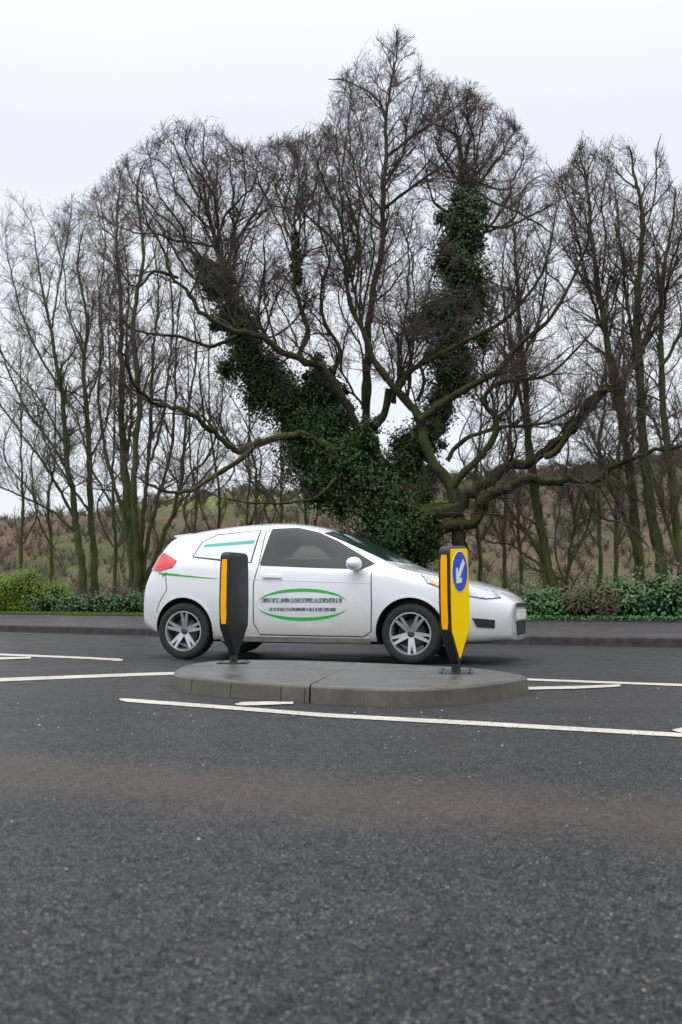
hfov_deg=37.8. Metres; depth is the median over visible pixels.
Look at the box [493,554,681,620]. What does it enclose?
ivy hedge
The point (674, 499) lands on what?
bare tree
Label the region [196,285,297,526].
bare sapling
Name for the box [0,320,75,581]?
bare sapling
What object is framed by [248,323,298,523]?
bare sapling
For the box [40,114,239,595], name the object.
bare tree
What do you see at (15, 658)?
painted line
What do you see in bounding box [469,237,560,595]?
bare sapling
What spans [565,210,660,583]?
bare sapling
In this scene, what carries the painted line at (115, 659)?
on the road
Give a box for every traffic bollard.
[217,552,249,663]
[438,546,473,673]
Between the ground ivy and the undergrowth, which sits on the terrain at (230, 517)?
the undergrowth
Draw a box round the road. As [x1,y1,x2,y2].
[0,631,681,1023]
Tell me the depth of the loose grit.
3.53 m
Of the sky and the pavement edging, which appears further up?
the sky
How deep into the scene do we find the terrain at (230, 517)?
99.09 m
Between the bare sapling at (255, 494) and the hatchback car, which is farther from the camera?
the bare sapling at (255, 494)
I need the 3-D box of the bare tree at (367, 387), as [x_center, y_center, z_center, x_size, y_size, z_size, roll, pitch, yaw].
[1.484,-4.583,22.430,4.396,13.446,3.720,0,-5,0]
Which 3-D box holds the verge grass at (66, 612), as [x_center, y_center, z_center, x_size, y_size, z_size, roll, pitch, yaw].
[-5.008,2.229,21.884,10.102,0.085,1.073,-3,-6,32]
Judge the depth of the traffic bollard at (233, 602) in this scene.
8.23 m
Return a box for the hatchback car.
[144,509,526,663]
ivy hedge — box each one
[22,584,144,613]
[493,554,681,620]
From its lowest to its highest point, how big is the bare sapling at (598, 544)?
10.787 m
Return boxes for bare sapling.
[0,305,50,601]
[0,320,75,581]
[45,296,162,598]
[156,299,229,540]
[170,301,263,530]
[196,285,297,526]
[212,284,297,525]
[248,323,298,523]
[262,298,342,525]
[443,251,510,581]
[460,248,535,588]
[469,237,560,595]
[534,239,648,586]
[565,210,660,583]
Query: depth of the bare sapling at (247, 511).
23.64 m
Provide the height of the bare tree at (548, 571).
9.900 m
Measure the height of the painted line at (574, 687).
0.001 m
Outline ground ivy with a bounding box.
[527,614,681,620]
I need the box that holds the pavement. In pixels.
[0,614,681,636]
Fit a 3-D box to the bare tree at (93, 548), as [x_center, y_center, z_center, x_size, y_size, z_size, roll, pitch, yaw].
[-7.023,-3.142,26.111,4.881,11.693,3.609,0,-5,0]
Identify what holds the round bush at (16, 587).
on the terrain at (230, 517)
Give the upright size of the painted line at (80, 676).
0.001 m
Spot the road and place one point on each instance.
(242, 899)
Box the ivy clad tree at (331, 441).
[39,53,681,581]
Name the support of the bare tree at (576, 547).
on the terrain at (230, 517)
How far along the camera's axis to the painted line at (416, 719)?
5.36 m
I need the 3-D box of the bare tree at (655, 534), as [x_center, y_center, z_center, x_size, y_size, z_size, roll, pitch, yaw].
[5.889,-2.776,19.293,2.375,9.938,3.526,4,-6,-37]
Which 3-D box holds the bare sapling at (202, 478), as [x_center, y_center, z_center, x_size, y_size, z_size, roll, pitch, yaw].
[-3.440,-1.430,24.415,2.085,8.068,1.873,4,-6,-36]
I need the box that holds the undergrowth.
[0,545,677,613]
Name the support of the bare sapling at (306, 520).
on the terrain at (230, 517)
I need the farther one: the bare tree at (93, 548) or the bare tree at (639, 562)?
the bare tree at (93, 548)
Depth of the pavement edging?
16.31 m
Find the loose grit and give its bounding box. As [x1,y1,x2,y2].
[1,688,681,950]
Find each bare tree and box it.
[0,184,113,599]
[1,176,162,598]
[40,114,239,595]
[310,25,495,541]
[397,143,580,593]
[483,353,659,600]
[516,130,658,589]
[553,134,681,579]
[583,155,681,581]
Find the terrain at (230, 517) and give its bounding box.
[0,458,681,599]
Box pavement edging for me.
[0,613,681,622]
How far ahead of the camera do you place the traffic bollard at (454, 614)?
7.13 m
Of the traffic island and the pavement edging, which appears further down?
the traffic island
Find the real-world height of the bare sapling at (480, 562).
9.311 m
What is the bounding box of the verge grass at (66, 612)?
[0,610,143,614]
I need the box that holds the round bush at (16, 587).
[0,565,83,611]
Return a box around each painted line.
[0,653,122,660]
[0,657,30,659]
[0,672,173,680]
[119,698,681,736]
[235,701,292,704]
[527,678,681,685]
[529,684,620,689]
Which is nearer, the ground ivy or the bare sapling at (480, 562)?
the ground ivy
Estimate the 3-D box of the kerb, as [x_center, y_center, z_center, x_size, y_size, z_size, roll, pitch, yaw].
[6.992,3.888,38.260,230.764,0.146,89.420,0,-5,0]
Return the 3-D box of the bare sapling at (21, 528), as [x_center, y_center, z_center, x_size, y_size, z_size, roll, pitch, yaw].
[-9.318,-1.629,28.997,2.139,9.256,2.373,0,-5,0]
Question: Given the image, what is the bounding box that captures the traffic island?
[172,660,528,706]
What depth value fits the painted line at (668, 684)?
7.68 m
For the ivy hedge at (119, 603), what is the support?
on the verge
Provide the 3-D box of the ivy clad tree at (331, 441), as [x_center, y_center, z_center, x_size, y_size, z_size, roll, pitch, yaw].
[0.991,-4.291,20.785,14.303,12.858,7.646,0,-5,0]
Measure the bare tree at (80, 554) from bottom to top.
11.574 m
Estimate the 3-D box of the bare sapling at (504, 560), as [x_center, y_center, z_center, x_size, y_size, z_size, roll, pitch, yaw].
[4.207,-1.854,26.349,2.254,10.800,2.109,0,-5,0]
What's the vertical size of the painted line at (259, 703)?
0.001 m
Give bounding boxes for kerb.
[0,625,681,646]
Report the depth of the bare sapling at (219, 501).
26.17 m
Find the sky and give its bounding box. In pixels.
[0,0,681,518]
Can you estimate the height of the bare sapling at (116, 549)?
9.464 m
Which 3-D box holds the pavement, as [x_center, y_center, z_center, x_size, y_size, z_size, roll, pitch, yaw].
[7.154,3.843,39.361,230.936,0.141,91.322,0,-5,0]

